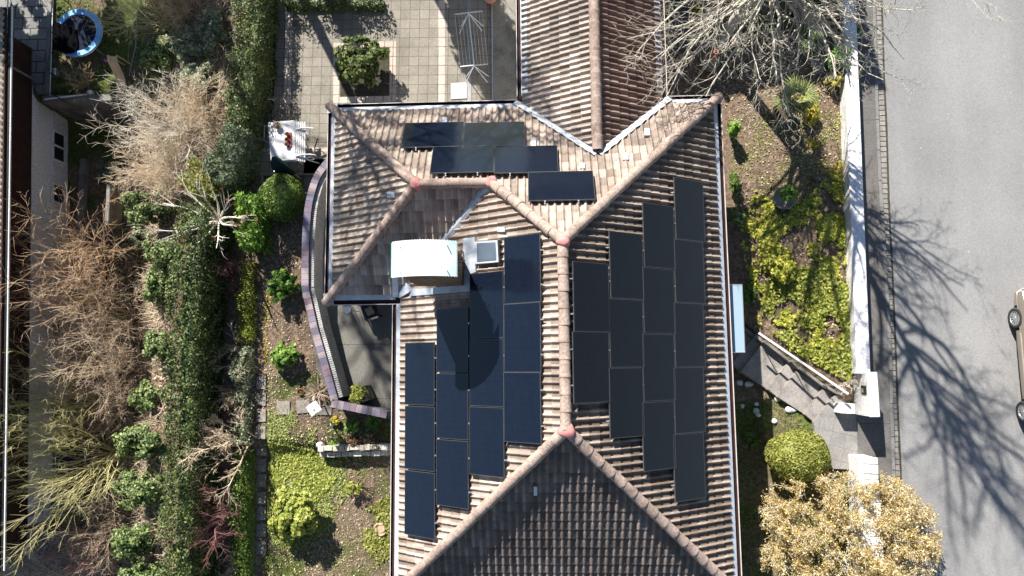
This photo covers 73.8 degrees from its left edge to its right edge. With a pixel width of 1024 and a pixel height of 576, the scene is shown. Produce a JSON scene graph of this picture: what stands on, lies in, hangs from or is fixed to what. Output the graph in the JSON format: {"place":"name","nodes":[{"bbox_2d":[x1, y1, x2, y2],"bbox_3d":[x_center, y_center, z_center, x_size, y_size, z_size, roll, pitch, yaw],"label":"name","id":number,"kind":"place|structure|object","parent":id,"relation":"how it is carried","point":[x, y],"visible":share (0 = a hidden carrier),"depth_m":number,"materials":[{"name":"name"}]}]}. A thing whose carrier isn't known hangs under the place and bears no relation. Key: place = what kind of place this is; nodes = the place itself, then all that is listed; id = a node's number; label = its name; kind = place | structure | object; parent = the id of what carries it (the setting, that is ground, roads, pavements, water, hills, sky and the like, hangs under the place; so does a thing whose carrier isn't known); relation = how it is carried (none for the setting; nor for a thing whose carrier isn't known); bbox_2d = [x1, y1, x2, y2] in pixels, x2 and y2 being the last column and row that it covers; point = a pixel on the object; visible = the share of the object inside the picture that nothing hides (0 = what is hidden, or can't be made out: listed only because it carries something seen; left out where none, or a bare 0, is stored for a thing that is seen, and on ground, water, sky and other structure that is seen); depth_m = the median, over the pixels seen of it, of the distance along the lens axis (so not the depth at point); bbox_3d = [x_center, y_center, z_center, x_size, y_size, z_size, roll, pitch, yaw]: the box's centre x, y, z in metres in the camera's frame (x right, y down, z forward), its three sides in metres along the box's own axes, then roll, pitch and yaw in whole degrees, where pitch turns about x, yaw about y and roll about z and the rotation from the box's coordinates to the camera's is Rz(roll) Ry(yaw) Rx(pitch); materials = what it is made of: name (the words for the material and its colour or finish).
{"place":"outdoors","nodes":[
{"label":"outdoors","id":0,"kind":"place"},
{"bbox_2d":[0,0,47,95],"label":"neighbour paving","id":1,"kind":"structure","parent":0,"point":[30,23],"depth_m":24.82,"materials":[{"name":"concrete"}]},
{"bbox_2d":[24,530,107,575],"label":"shrub","id":2,"kind":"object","parent":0,"point":[40,537],"depth_m":24.45,"materials":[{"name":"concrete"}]},
{"bbox_2d":[302,159,391,418],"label":"courtyard floor","id":3,"kind":"structure","parent":0,"point":[364,347],"depth_m":22.13,"materials":[{"name":"concrete"}]},
{"bbox_2d":[230,0,491,174],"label":"patio","id":4,"kind":"structure","parent":0,"point":[410,27],"depth_m":23.16,"materials":[{"name":"tile"}]},
{"bbox_2d":[333,41,395,102],"bbox_3d":[-5.003,-7.326,23.124,2.165,0.001,2.146,-1,84,2],"label":"patio band","id":5,"kind":"object","parent":4,"relation":"on","point":[337,98],"visible":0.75,"depth_m":23.08,"materials":[{"name":"stone"}]},
{"bbox_2d":[340,47,389,96],"bbox_3d":[-4.986,-7.322,23.135,1.696,0.020,1.712,-1,84,2],"label":"planting bed","id":6,"kind":"object","parent":4,"relation":"on","point":[381,87],"visible":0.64,"depth_m":23.07,"materials":[{"name":"soil"}]},
{"bbox_2d":[333,30,390,87],"bbox_3d":[-4.907,-7.442,22.416,1.891,1.466,1.992,-1,84,2],"label":"patio tree","id":7,"kind":"object","parent":6,"relation":"on","point":[357,64],"visible":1,"depth_m":22.06,"materials":[{"name":"green plant"}]},
{"bbox_2d":[2,0,876,575],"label":"ground","id":8,"kind":"structure","parent":0,"point":[94,148],"depth_m":22.16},
{"bbox_2d":[0,7,67,570],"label":"neighbour house","id":9,"kind":"structure","parent":8,"relation":"on","point":[33,146],"depth_m":23.61,"materials":[{"name":"white paint"}]},
{"bbox_2d":[0,333,105,484],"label":"willow shrub","id":10,"kind":"object","parent":8,"relation":"on","point":[69,409],"visible":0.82,"depth_m":22.82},
{"bbox_2d":[9,516,115,575],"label":"dogwood shrub","id":11,"kind":"object","parent":8,"relation":"on","point":[103,541],"visible":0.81,"depth_m":23.01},
{"bbox_2d":[0,380,130,574],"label":"willow shrub","id":12,"kind":"object","parent":8,"relation":"on","point":[109,455],"visible":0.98,"depth_m":22.20,"materials":[{"name":"plant"}]},
{"bbox_2d":[0,187,133,357],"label":"bare shrub","id":13,"kind":"object","parent":8,"relation":"on","point":[62,289],"visible":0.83,"depth_m":23.18,"materials":[{"name":"plant"}]},
{"bbox_2d":[10,251,130,403],"bbox_3d":[-15.334,1.321,23.491,4.695,3.862,5.346,-1,84,2],"label":"bare shrub","id":14,"kind":"object","parent":8,"relation":"on","point":[78,345],"visible":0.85,"depth_m":23.29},
{"bbox_2d":[3,182,140,301],"bbox_3d":[-15.435,-1.634,23.302,4.631,4.878,4.591,-1,84,2],"label":"bare shrub","id":15,"kind":"object","parent":8,"relation":"on","point":[114,251],"visible":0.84,"depth_m":23.50,"materials":[{"name":"plant"}]},
{"bbox_2d":[51,9,111,63],"bbox_3d":[-15.423,-9.034,24.404,1.861,0.652,1.818,-1,84,2],"label":"trampoline","id":16,"kind":"object","parent":8,"relation":"on","point":[72,39],"visible":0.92,"depth_m":24.15,"materials":[{"name":"fabric"}]},
{"bbox_2d":[37,443,130,575],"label":"bare shrub","id":17,"kind":"object","parent":8,"relation":"on","point":[103,514],"visible":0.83,"depth_m":23.16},
{"bbox_2d":[28,348,142,469],"bbox_3d":[-14.456,4.244,23.581,3.817,2.987,3.752,-25,83,-1],"label":"bare shrub","id":18,"kind":"object","parent":8,"relation":"on","point":[113,406],"visible":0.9,"depth_m":23.66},
{"bbox_2d":[26,255,145,355],"bbox_3d":[-14.533,0.674,23.597,4.251,3.726,3.766,-1,84,2],"label":"bare shrub","id":19,"kind":"object","parent":8,"relation":"on","point":[118,325],"visible":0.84,"depth_m":23.83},
{"bbox_2d":[27,312,152,421],"bbox_3d":[-14.310,2.704,23.318,3.692,3.829,3.876,-1,84,2],"label":"bare shrub","id":20,"kind":"object","parent":8,"relation":"on","point":[109,368],"visible":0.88,"depth_m":23.50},
{"bbox_2d":[42,94,143,119],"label":"retaining wall","id":21,"kind":"structure","parent":8,"relation":"on","point":[79,109],"depth_m":24.89,"materials":[{"name":"concrete"}]},
{"bbox_2d":[72,0,182,59],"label":"dogwood shrub","id":22,"kind":"object","parent":8,"relation":"on","point":[126,9],"visible":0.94,"depth_m":23.34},
{"bbox_2d":[108,523,157,562],"bbox_3d":[-12.272,8.221,21.939,1.578,1.203,1.197,-1,84,2],"label":"ivy mound","id":23,"kind":"object","parent":8,"relation":"on","point":[134,542],"visible":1,"depth_m":21.78,"materials":[{"name":"green plant"}]},
{"bbox_2d":[108,469,165,510],"bbox_3d":[-12.143,6.574,22.047,1.832,1.400,1.383,-1,84,2],"label":"ivy mound","id":24,"kind":"object","parent":8,"relation":"on","point":[141,491],"visible":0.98,"depth_m":21.96,"materials":[{"name":"green plant"}]},
{"bbox_2d":[112,422,166,460],"bbox_3d":[-12.212,5.057,22.429,1.794,1.176,1.245,-1,84,2],"label":"ivy mound","id":25,"kind":"object","parent":8,"relation":"on","point":[137,440],"visible":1,"depth_m":22.18,"materials":[{"name":"green plant"}]},
{"bbox_2d":[119,190,178,228],"bbox_3d":[-12.472,-2.720,23.243,2.059,1.331,1.337,-1,84,2],"label":"ivy mound","id":26,"kind":"object","parent":8,"relation":"on","point":[141,213],"visible":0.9,"depth_m":23.03,"materials":[{"name":"green plant"}]},
{"bbox_2d":[81,63,218,178],"bbox_3d":[-11.504,-5.556,22.194,4.280,3.337,4.442,-1,84,2],"label":"bare shrub","id":27,"kind":"object","parent":8,"relation":"on","point":[171,132],"visible":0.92,"depth_m":22.26,"materials":[{"name":"plant"}]},
{"bbox_2d":[98,97,216,212],"bbox_3d":[-11.885,-4.355,22.667,3.576,2.565,3.674,10,84,3],"label":"bare shrub","id":28,"kind":"object","parent":8,"relation":"on","point":[160,170],"visible":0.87,"depth_m":22.68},
{"bbox_2d":[138,36,176,81],"bbox_3d":[-12.234,-7.984,23.490,1.237,1.049,1.597,8,84,3],"label":"ivy mound","id":29,"kind":"object","parent":8,"relation":"on","point":[154,54],"visible":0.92,"depth_m":23.34,"materials":[{"name":"green plant"}]},
{"bbox_2d":[84,0,233,575],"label":"fallen twigs","id":30,"kind":"object","parent":8,"relation":"on","point":[158,415],"visible":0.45,"depth_m":24.18,"materials":[{"name":"plant"}]},
{"bbox_2d":[99,1,236,573],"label":"ivy ground cover","id":31,"kind":"object","parent":8,"relation":"on","point":[135,278],"visible":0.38,"depth_m":23.70,"materials":[{"name":"green plant"}]},
{"bbox_2d":[101,0,237,575],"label":"leaf litter","id":32,"kind":"object","parent":8,"relation":"on","point":[153,377],"visible":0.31,"depth_m":23.84,"materials":[{"name":"plant"}]},
{"bbox_2d":[140,70,223,140],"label":"bare shrub","id":33,"kind":"object","parent":8,"relation":"on","point":[193,97],"visible":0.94,"depth_m":22.68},
{"bbox_2d":[161,24,206,64],"bbox_3d":[-11.256,-8.397,23.390,1.504,0.827,1.318,36,86,5],"label":"ivy mound","id":34,"kind":"object","parent":8,"relation":"on","point":[188,49],"visible":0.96,"depth_m":23.29,"materials":[{"name":"green plant"}]},
{"bbox_2d":[127,155,257,259],"bbox_3d":[-9.545,-2.439,21.476,3.694,2.692,3.426,-1,84,2],"label":"sumac tree","id":35,"kind":"object","parent":8,"relation":"on","point":[218,218],"visible":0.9,"depth_m":21.15,"materials":[{"name":"white plant"}]},
{"bbox_2d":[153,198,234,575],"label":"yew hedge","id":36,"kind":"object","parent":8,"relation":"on","point":[199,326],"visible":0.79,"depth_m":20.80,"materials":[{"name":"plant"}]},
{"bbox_2d":[175,155,234,207],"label":"shrub","id":37,"kind":"object","parent":8,"relation":"on","point":[192,188],"visible":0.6,"depth_m":21.82,"materials":[{"name":"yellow plant"}]},
{"bbox_2d":[167,473,245,568],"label":"bare shrub","id":38,"kind":"object","parent":8,"relation":"on","point":[223,516],"visible":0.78,"depth_m":20.68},
{"bbox_2d":[195,5,227,53],"bbox_3d":[-10.359,-8.936,23.429,1.054,0.740,1.768,-18,83,0],"label":"ivy mound","id":39,"kind":"object","parent":8,"relation":"on","point":[210,29],"visible":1,"depth_m":23.27,"materials":[{"name":"green plant"}]},
{"bbox_2d":[176,406,255,506],"bbox_3d":[-9.247,5.243,20.642,2.234,2.841,3.139,-9,84,1],"label":"pruned tree","id":40,"kind":"object","parent":8,"relation":"on","point":[226,439],"visible":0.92,"depth_m":20.87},
{"bbox_2d":[200,120,264,195],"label":"conifer hedge","id":41,"kind":"object","parent":8,"relation":"on","point":[235,165],"visible":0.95,"depth_m":21.79,"materials":[{"name":"plant"}]},
{"bbox_2d":[223,446,257,575],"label":"garden hedge","id":42,"kind":"object","parent":8,"relation":"on","point":[245,562],"visible":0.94,"depth_m":21.54,"materials":[{"name":"green plant"}]},
{"bbox_2d":[227,345,258,446],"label":"garden hedge","id":43,"kind":"object","parent":8,"relation":"on","point":[245,401],"visible":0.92,"depth_m":21.74,"materials":[{"name":"green plant"}]},
{"bbox_2d":[234,258,261,343],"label":"garden hedge","id":44,"kind":"object","parent":8,"relation":"on","point":[250,326],"visible":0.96,"depth_m":22.07,"materials":[{"name":"green plant"}]},
{"bbox_2d":[220,0,280,145],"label":"conifer hedge","id":45,"kind":"object","parent":8,"relation":"on","point":[255,51],"visible":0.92,"depth_m":22.16,"materials":[{"name":"plant"}]},
{"bbox_2d":[233,191,275,256],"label":"laurel hedge","id":46,"kind":"object","parent":8,"relation":"on","point":[259,239],"visible":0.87,"depth_m":21.66,"materials":[{"name":"green plant"}]},
{"bbox_2d":[257,173,305,222],"bbox_3d":[-7.472,-2.926,22.099,1.512,1.401,1.593,-1,84,2],"label":"boxwood ball","id":47,"kind":"object","parent":8,"relation":"on","point":[282,196],"visible":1,"depth_m":21.67,"materials":[{"name":"green plant"}]},
{"bbox_2d":[267,485,322,544],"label":"skimmia bush","id":48,"kind":"object","parent":8,"relation":"on","point":[293,516],"visible":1,"depth_m":21.11,"materials":[{"name":"green plant"}]},
{"bbox_2d":[267,441,337,508],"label":"ground ivy","id":49,"kind":"object","parent":8,"relation":"on","point":[292,457],"visible":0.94,"depth_m":22.15,"materials":[{"name":"green plant"}]},
{"bbox_2d":[266,409,347,556],"bbox_3d":[-6.624,6.258,21.949,2.758,0.520,4.747,-1,84,2],"label":"lawn clover","id":50,"kind":"object","parent":8,"relation":"on","point":[288,420],"visible":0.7,"depth_m":22.00,"materials":[{"name":"green plant"}]},
{"bbox_2d":[260,214,390,575],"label":"leaf litter","id":51,"kind":"object","parent":8,"relation":"on","point":[296,388],"visible":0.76,"depth_m":22.07,"materials":[{"name":"plant"}]},
{"bbox_2d":[277,0,387,15],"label":"patio hedge","id":52,"kind":"object","parent":8,"relation":"on","point":[341,6],"visible":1,"depth_m":23.17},
{"bbox_2d":[301,158,390,417],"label":"courtyard wall","id":53,"kind":"structure","parent":8,"relation":"on","point":[313,293],"depth_m":21.55,"materials":[{"name":"tile"}]},
{"bbox_2d":[362,494,389,564],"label":"ground cover","id":54,"kind":"object","parent":8,"relation":"on","point":[368,534],"visible":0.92,"depth_m":21.86,"materials":[{"name":"green plant"}]},
{"bbox_2d":[321,0,744,575],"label":"house","id":55,"kind":"structure","parent":8,"relation":"on","point":[415,244],"depth_m":18.21,"materials":[{"name":"tile"}]},
{"bbox_2d":[405,406,435,471],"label":"solar panel","id":56,"kind":"object","parent":55,"relation":"attached to","point":[420,422],"visible":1,"depth_m":18.28,"materials":[{"name":"glass"}]},
{"bbox_2d":[405,342,435,405],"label":"solar panel","id":57,"kind":"object","parent":55,"relation":"attached to","point":[420,357],"visible":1,"depth_m":18.47,"materials":[{"name":"glass"}]},
{"bbox_2d":[404,470,437,539],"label":"solar panel","id":58,"kind":"object","parent":55,"relation":"attached to","point":[419,516],"visible":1,"depth_m":18.09,"materials":[{"name":"glass"}]},
{"bbox_2d":[400,122,463,150],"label":"solar panel","id":59,"kind":"object","parent":55,"relation":"attached to","point":[427,135],"visible":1,"depth_m":18.89,"materials":[{"name":"glass"}]},
{"bbox_2d":[436,373,469,439],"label":"solar panel","id":60,"kind":"object","parent":55,"relation":"attached to","point":[452,406],"visible":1,"depth_m":17.71,"materials":[{"name":"glass"}]},
{"bbox_2d":[436,307,469,371],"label":"solar panel","id":61,"kind":"object","parent":55,"relation":"attached to","point":[452,348],"visible":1,"depth_m":17.89,"materials":[{"name":"glass"}]},
{"bbox_2d":[436,439,471,509],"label":"solar panel","id":62,"kind":"object","parent":55,"relation":"attached to","point":[452,472],"visible":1,"depth_m":17.53,"materials":[{"name":"glass"}]},
{"bbox_2d":[430,145,494,176],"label":"solar panel","id":63,"kind":"object","parent":55,"relation":"attached to","point":[445,160],"visible":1,"depth_m":18.16,"materials":[{"name":"glass"}]},
{"bbox_2d":[470,338,503,406],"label":"solar panel","id":64,"kind":"object","parent":55,"relation":"attached to","point":[486,372],"visible":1,"depth_m":17.15,"materials":[{"name":"glass"}]},
{"bbox_2d":[470,271,503,338],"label":"solar panel","id":65,"kind":"object","parent":55,"relation":"attached to","point":[486,304],"visible":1,"depth_m":17.33,"materials":[{"name":"glass"}]},
{"bbox_2d":[469,406,507,477],"bbox_3d":[-0.590,3.822,16.993,1.157,0.068,1.682,-5,82,35],"label":"solar panel","id":66,"kind":"object","parent":55,"relation":"attached to","point":[486,443],"visible":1,"depth_m":16.98,"materials":[{"name":"glass"}]},
{"bbox_2d":[462,121,523,147],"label":"solar panel","id":67,"kind":"object","parent":55,"relation":"attached to","point":[497,134],"visible":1,"depth_m":18.80,"materials":[{"name":"glass"}]},
{"bbox_2d":[504,372,544,443],"bbox_3d":[0.289,2.882,16.457,1.157,0.068,1.682,-5,82,35],"label":"solar panel","id":68,"kind":"object","parent":55,"relation":"attached to","point":[522,410],"visible":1,"depth_m":16.44,"materials":[{"name":"glass"}]},
{"bbox_2d":[504,302,544,371],"bbox_3d":[0.292,1.207,16.624,1.157,0.068,1.682,-5,82,35],"label":"solar panel","id":69,"kind":"object","parent":55,"relation":"attached to","point":[522,339],"visible":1,"depth_m":16.61,"materials":[{"name":"glass"}]},
{"bbox_2d":[504,233,544,303],"bbox_3d":[0.295,-0.468,16.791,1.157,0.068,1.682,-5,82,35],"label":"solar panel","id":70,"kind":"object","parent":55,"relation":"attached to","point":[522,269],"visible":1,"depth_m":16.77,"materials":[{"name":"glass"}]},
{"bbox_2d":[494,145,557,176],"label":"solar panel","id":71,"kind":"object","parent":55,"relation":"attached to","point":[509,160],"visible":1,"depth_m":18.07,"materials":[{"name":"glass"}]},
{"bbox_2d":[528,171,594,203],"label":"solar panel","id":72,"kind":"object","parent":55,"relation":"attached to","point":[578,186],"visible":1,"depth_m":17.36,"materials":[{"name":"glass"}]},
{"bbox_2d":[569,261,609,331],"bbox_3d":[1.874,0.219,16.456,1.157,0.068,1.682,3,83,-31],"label":"solar panel","id":73,"kind":"object","parent":55,"relation":"attached to","point":[590,285],"visible":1,"depth_m":16.43,"materials":[{"name":"glass"}]},
{"bbox_2d":[570,331,609,403],"bbox_3d":[1.851,1.885,16.252,1.157,0.068,1.682,3,83,-31],"label":"solar panel","id":74,"kind":"object","parent":55,"relation":"attached to","point":[590,365],"visible":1,"depth_m":16.23,"materials":[{"name":"glass"}]},
{"bbox_2d":[606,231,643,299],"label":"solar panel","id":75,"kind":"object","parent":55,"relation":"attached to","point":[626,276],"visible":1,"depth_m":17.11,"materials":[{"name":"glass"}]},
{"bbox_2d":[606,368,644,438],"bbox_3d":[2.765,2.803,16.702,1.157,0.068,1.682,3,83,-31],"label":"solar panel","id":76,"kind":"object","parent":55,"relation":"attached to","point":[626,397],"visible":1,"depth_m":16.68,"materials":[{"name":"glass"}]},
{"bbox_2d":[609,299,643,367],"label":"solar panel","id":77,"kind":"object","parent":55,"relation":"attached to","point":[626,347],"visible":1,"depth_m":16.90,"materials":[{"name":"glass"}]},
{"bbox_2d":[639,401,675,471],"bbox_3d":[3.653,3.709,17.136,1.157,0.068,1.682,3,83,-31],"label":"solar panel","id":78,"kind":"object","parent":55,"relation":"attached to","point":[657,438],"visible":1,"depth_m":17.11,"materials":[{"name":"glass"}]},
{"bbox_2d":[639,202,675,268],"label":"solar panel","id":79,"kind":"object","parent":55,"relation":"attached to","point":[658,235],"visible":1,"depth_m":17.78,"materials":[{"name":"glass"}]},
{"bbox_2d":[642,334,675,401],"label":"solar panel","id":80,"kind":"object","parent":55,"relation":"attached to","point":[658,367],"visible":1,"depth_m":17.34,"materials":[{"name":"glass"}]},
{"bbox_2d":[642,267,675,333],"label":"solar panel","id":81,"kind":"object","parent":55,"relation":"attached to","point":[658,302],"visible":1,"depth_m":17.56,"materials":[{"name":"glass"}]},
{"bbox_2d":[671,177,704,241],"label":"solar panel","id":82,"kind":"object","parent":55,"relation":"attached to","point":[689,210],"visible":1,"depth_m":18.45,"materials":[{"name":"glass"}]},
{"bbox_2d":[671,432,705,502],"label":"solar panel","id":83,"kind":"object","parent":55,"relation":"attached to","point":[689,473],"visible":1,"depth_m":17.55,"materials":[{"name":"glass"}]},
{"bbox_2d":[673,367,705,433],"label":"solar panel","id":84,"kind":"object","parent":55,"relation":"attached to","point":[689,407],"visible":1,"depth_m":17.78,"materials":[{"name":"glass"}]},
{"bbox_2d":[674,239,704,303],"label":"solar panel","id":85,"kind":"object","parent":55,"relation":"attached to","point":[689,283],"visible":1,"depth_m":18.23,"materials":[{"name":"glass"}]},
{"bbox_2d":[674,303,705,366],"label":"solar panel","id":86,"kind":"object","parent":55,"relation":"attached to","point":[689,345],"visible":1,"depth_m":18.01,"materials":[{"name":"glass"}]},
{"bbox_2d":[732,333,831,420],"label":"garden steps","id":87,"kind":"structure","parent":8,"relation":"on","point":[766,368],"depth_m":21.65,"materials":[{"name":"concrete"}]},
{"bbox_2d":[725,87,845,374],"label":"leaf litter","id":88,"kind":"object","parent":8,"relation":"on","point":[824,125],"visible":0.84,"depth_m":21.69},
{"bbox_2d":[730,91,842,222],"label":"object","id":89,"kind":"object","parent":8,"relation":"on","point":[791,159],"visible":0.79,"depth_m":21.68,"materials":[{"name":"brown plant"}]},
{"bbox_2d":[767,73,820,122],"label":"shrub","id":90,"kind":"object","parent":8,"relation":"on","point":[803,104],"visible":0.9,"depth_m":20.63,"materials":[{"name":"plant"}]},
{"bbox_2d":[740,172,852,380],"bbox_3d":[8.990,-0.519,21.562,3.499,1.060,6.893,-1,84,2],"label":"ground cover","id":91,"kind":"object","parent":8,"relation":"on","point":[768,241],"visible":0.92,"depth_m":21.34,"materials":[{"name":"green plant"}]},
{"bbox_2d":[764,429,830,482],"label":"clipped bush","id":92,"kind":"object","parent":8,"relation":"on","point":[799,454],"visible":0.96,"depth_m":20.38,"materials":[{"name":"green plant"}]},
{"bbox_2d":[610,0,1018,148],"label":"bare tree","id":93,"kind":"object","parent":8,"relation":"on","point":[728,29],"visible":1,"depth_m":18.18,"materials":[{"name":"brown plant"}]},
{"bbox_2d":[812,395,857,468],"bbox_3d":[10.113,4.432,20.983,1.659,0.150,2.287,-1,84,2],"label":"landing","id":94,"kind":"object","parent":8,"relation":"on","point":[836,432],"visible":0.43,"depth_m":20.91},
{"bbox_2d":[753,469,944,575],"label":"beech shrub","id":95,"kind":"object","parent":8,"relation":"on","point":[904,546],"visible":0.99,"depth_m":19.78,"materials":[{"name":"beige plant"}]},
{"bbox_2d":[835,0,869,373],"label":"garden wall","id":96,"kind":"structure","parent":8,"relation":"on","point":[853,206],"depth_m":20.89,"materials":[{"name":"paint"}]},
{"bbox_2d":[847,454,883,575],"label":"rubble wall","id":97,"kind":"structure","parent":8,"relation":"on","point":[863,467],"depth_m":20.10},
{"bbox_2d":[852,372,879,416],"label":"gate pillar","id":98,"kind":"structure","parent":8,"relation":"on","point":[865,401],"depth_m":20.04,"materials":[{"name":"white paint"}]},
{"bbox_2d":[493,0,516,99],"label":"side strip","id":99,"kind":"object","parent":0,"point":[504,62],"visible":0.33,"depth_m":23.02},
{"bbox_2d":[737,374,849,575],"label":"grass","id":100,"kind":"structure","parent":0,"point":[744,476],"depth_m":21.62,"materials":[{"name":"green plant"}]},
{"bbox_2d":[856,0,894,569],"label":"pavement","id":101,"kind":"structure","parent":0,"point":[873,436],"depth_m":21.37,"materials":[{"name":"concrete"}]},
{"bbox_2d":[873,0,1023,575],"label":"street","id":102,"kind":"structure","parent":0,"point":[956,158],"depth_m":21.42,"materials":[{"name":"asphalt"}]},
{"bbox_2d":[873,1,898,569],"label":"kerb","id":103,"kind":"structure","parent":102,"relation":"on","point":[885,271],"depth_m":21.41,"materials":[{"name":"concrete"}]},
{"bbox_2d":[876,1,902,571],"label":"kerb setts","id":104,"kind":"structure","parent":102,"relation":"on","point":[883,153],"depth_m":21.70,"materials":[{"name":"stone"}]},
{"bbox_2d":[876,0,905,568],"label":"gutter bed","id":105,"kind":"object","parent":102,"relation":"on","point":[891,266],"visible":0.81,"depth_m":21.57,"materials":[{"name":"concrete"}]},
{"bbox_2d":[1008,288,1023,421],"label":"parked car","id":106,"kind":"object","parent":102,"relation":"on","point":[1016,317],"visible":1,"depth_m":20.66,"materials":[{"name":"beige paint"}]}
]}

